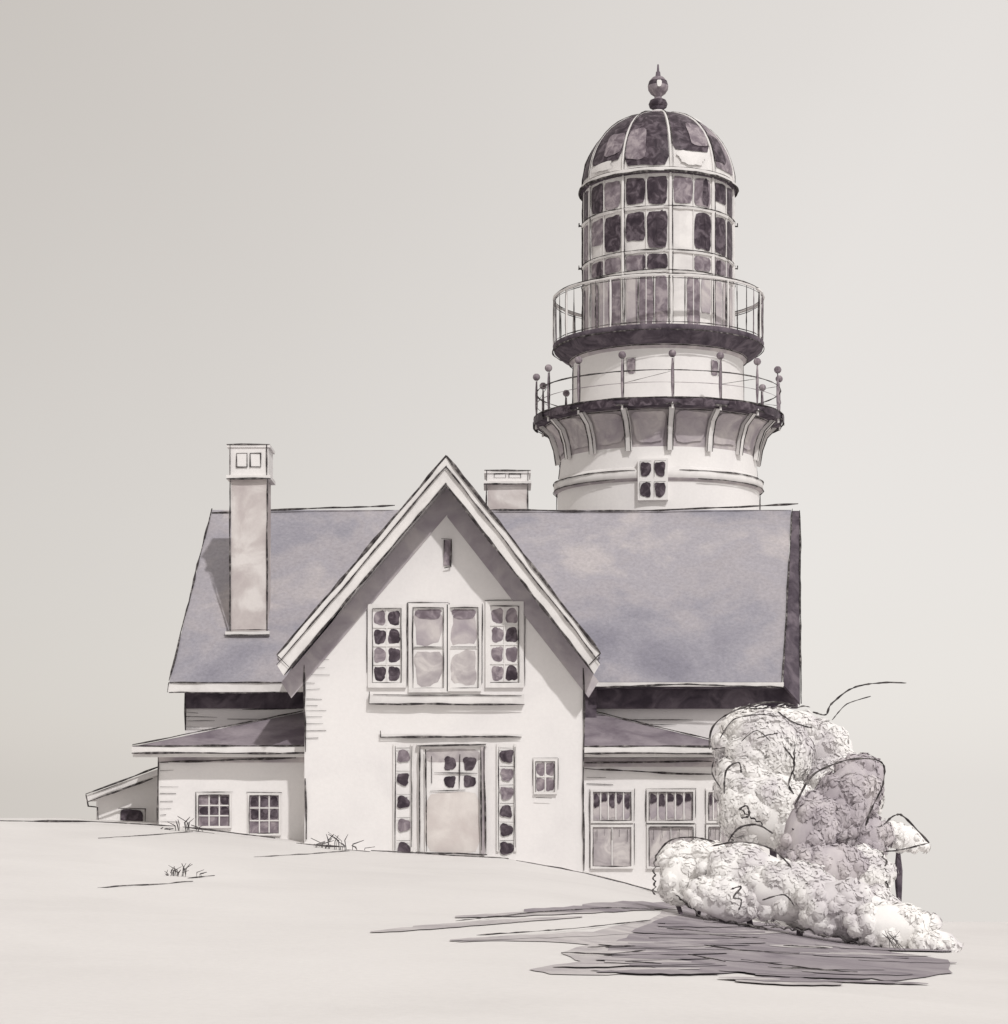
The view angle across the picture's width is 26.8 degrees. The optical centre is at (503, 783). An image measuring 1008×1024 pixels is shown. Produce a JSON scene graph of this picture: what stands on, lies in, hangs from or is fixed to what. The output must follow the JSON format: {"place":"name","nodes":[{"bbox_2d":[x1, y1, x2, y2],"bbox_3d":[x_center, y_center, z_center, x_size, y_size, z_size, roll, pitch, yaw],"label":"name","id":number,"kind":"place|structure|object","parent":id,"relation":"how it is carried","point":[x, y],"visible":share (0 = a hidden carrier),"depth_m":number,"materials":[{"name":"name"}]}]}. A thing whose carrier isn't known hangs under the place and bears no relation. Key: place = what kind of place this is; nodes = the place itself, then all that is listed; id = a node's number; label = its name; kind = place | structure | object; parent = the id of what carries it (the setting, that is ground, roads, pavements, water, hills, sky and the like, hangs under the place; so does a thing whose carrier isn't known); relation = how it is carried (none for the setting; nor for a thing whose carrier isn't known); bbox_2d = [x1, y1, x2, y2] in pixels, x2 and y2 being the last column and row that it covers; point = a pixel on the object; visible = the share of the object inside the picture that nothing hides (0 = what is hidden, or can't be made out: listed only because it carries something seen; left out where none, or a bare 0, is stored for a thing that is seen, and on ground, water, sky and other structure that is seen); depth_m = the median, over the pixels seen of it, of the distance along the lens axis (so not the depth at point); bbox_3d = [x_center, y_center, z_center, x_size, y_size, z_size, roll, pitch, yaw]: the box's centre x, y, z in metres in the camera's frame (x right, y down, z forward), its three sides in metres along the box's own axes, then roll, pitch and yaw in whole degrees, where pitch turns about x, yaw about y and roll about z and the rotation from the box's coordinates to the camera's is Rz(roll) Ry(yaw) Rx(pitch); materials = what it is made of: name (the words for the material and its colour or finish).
{"place":"outdoors","nodes":[
{"label":"outdoors","id":0,"kind":"place"},
{"bbox_2d":[0,818,1007,1023],"bbox_3d":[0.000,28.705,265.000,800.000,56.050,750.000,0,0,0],"label":"ground","id":1,"kind":"structure","parent":0,"point":[244,935],"depth_m":19.58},
{"bbox_2d":[98,863,214,887],"bbox_3d":[-4.410,1.177,27.346,0.610,0.212,3.584,0,0,6],"label":"grass tuft","id":2,"kind":"object","parent":1,"relation":"on","point":[183,870],"visible":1,"depth_m":28.47,"materials":[{"name":"grey plant"}]},
{"bbox_2d":[105,816,208,837],"bbox_3d":[-6.420,0.767,37.495,0.782,0.336,4.692,0,0,15],"label":"grass tuft","id":3,"kind":"object","parent":1,"relation":"on","point":[188,823],"visible":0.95,"depth_m":39.15,"materials":[{"name":"grey plant"}]},
{"bbox_2d":[256,832,374,856],"bbox_3d":[-3.769,1.086,37.013,1.316,0.382,5.801,0,0,18],"label":"grass tuft","id":4,"kind":"object","parent":1,"relation":"on","point":[330,838],"visible":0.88,"depth_m":39.18,"materials":[{"name":"grey plant"}]},
{"bbox_2d":[0,820,656,891],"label":"bank edge","id":5,"kind":"object","parent":1,"relation":"on","point":[313,844],"visible":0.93,"depth_m":39.69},
{"bbox_2d":[96,485,777,889],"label":"walls","id":6,"kind":"structure","parent":1,"relation":"on","point":[342,775],"depth_m":40.00,"materials":[{"name":"white paint"}]},
{"bbox_2d":[120,540,731,865],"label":"windows and door","id":7,"kind":"structure","parent":6,"relation":"attached to","point":[453,821],"depth_m":39.98,"materials":[{"name":"white paint"}]},
{"bbox_2d":[86,510,799,801],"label":"roof","id":8,"kind":"structure","parent":6,"relation":"on","point":[676,596],"depth_m":43.83,"materials":[{"name":"stone"}]},
{"bbox_2d":[225,443,275,635],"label":"tall chimney","id":9,"kind":"object","parent":8,"relation":"on","point":[250,479],"visible":1,"depth_m":42.85,"materials":[{"name":"paint"}]},
{"bbox_2d":[484,469,530,509],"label":"short chimney","id":10,"kind":"object","parent":8,"relation":"on","point":[507,488],"visible":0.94,"depth_m":46.20,"materials":[{"name":"paint"}]},
{"bbox_2d":[85,455,801,867],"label":"edge lines","id":11,"kind":"object","parent":6,"relation":"attached to","point":[493,515],"visible":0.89,"depth_m":39.97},
{"bbox_2d":[132,457,797,868],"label":"trim","id":12,"kind":"structure","parent":6,"relation":"attached to","point":[286,691],"depth_m":39.97,"materials":[{"name":"paint"}]},
{"bbox_2d":[533,64,784,509],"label":"lighthouse","id":13,"kind":"object","parent":1,"relation":"on","point":[658,352],"visible":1,"depth_m":52.18,"materials":[{"name":"white paint"}]},
{"bbox_2d":[371,901,956,984],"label":"shadow","id":14,"kind":"structure","parent":1,"relation":"on","point":[669,939],"depth_m":21.87},
{"bbox_2d":[709,681,904,921],"bbox_3d":[4.971,0.408,36.513,3.569,4.338,1.822,0,0,-25],"label":"bush","id":15,"kind":"object","parent":1,"relation":"on","point":[766,759],"visible":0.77,"depth_m":36.01,"materials":[{"name":"white plant"}]},
{"bbox_2d":[652,836,963,951],"bbox_3d":[3.900,1.534,28.320,4.306,1.617,1.570,0,0,33],"label":"bush","id":16,"kind":"object","parent":1,"relation":"on","point":[736,882],"visible":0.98,"depth_m":28.36,"materials":[{"name":"white plant"}]},
{"bbox_2d":[728,752,930,901],"bbox_3d":[5.183,1.011,33.240,3.542,3.020,1.203,0,0,-16],"label":"bush","id":17,"kind":"object","parent":1,"relation":"on","point":[837,827],"visible":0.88,"depth_m":33.12,"materials":[{"name":"grey plant"}]},
{"bbox_2d":[0,0,1007,921],"label":"sky","id":18,"kind":"structure","parent":0,"point":[340,237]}
]}

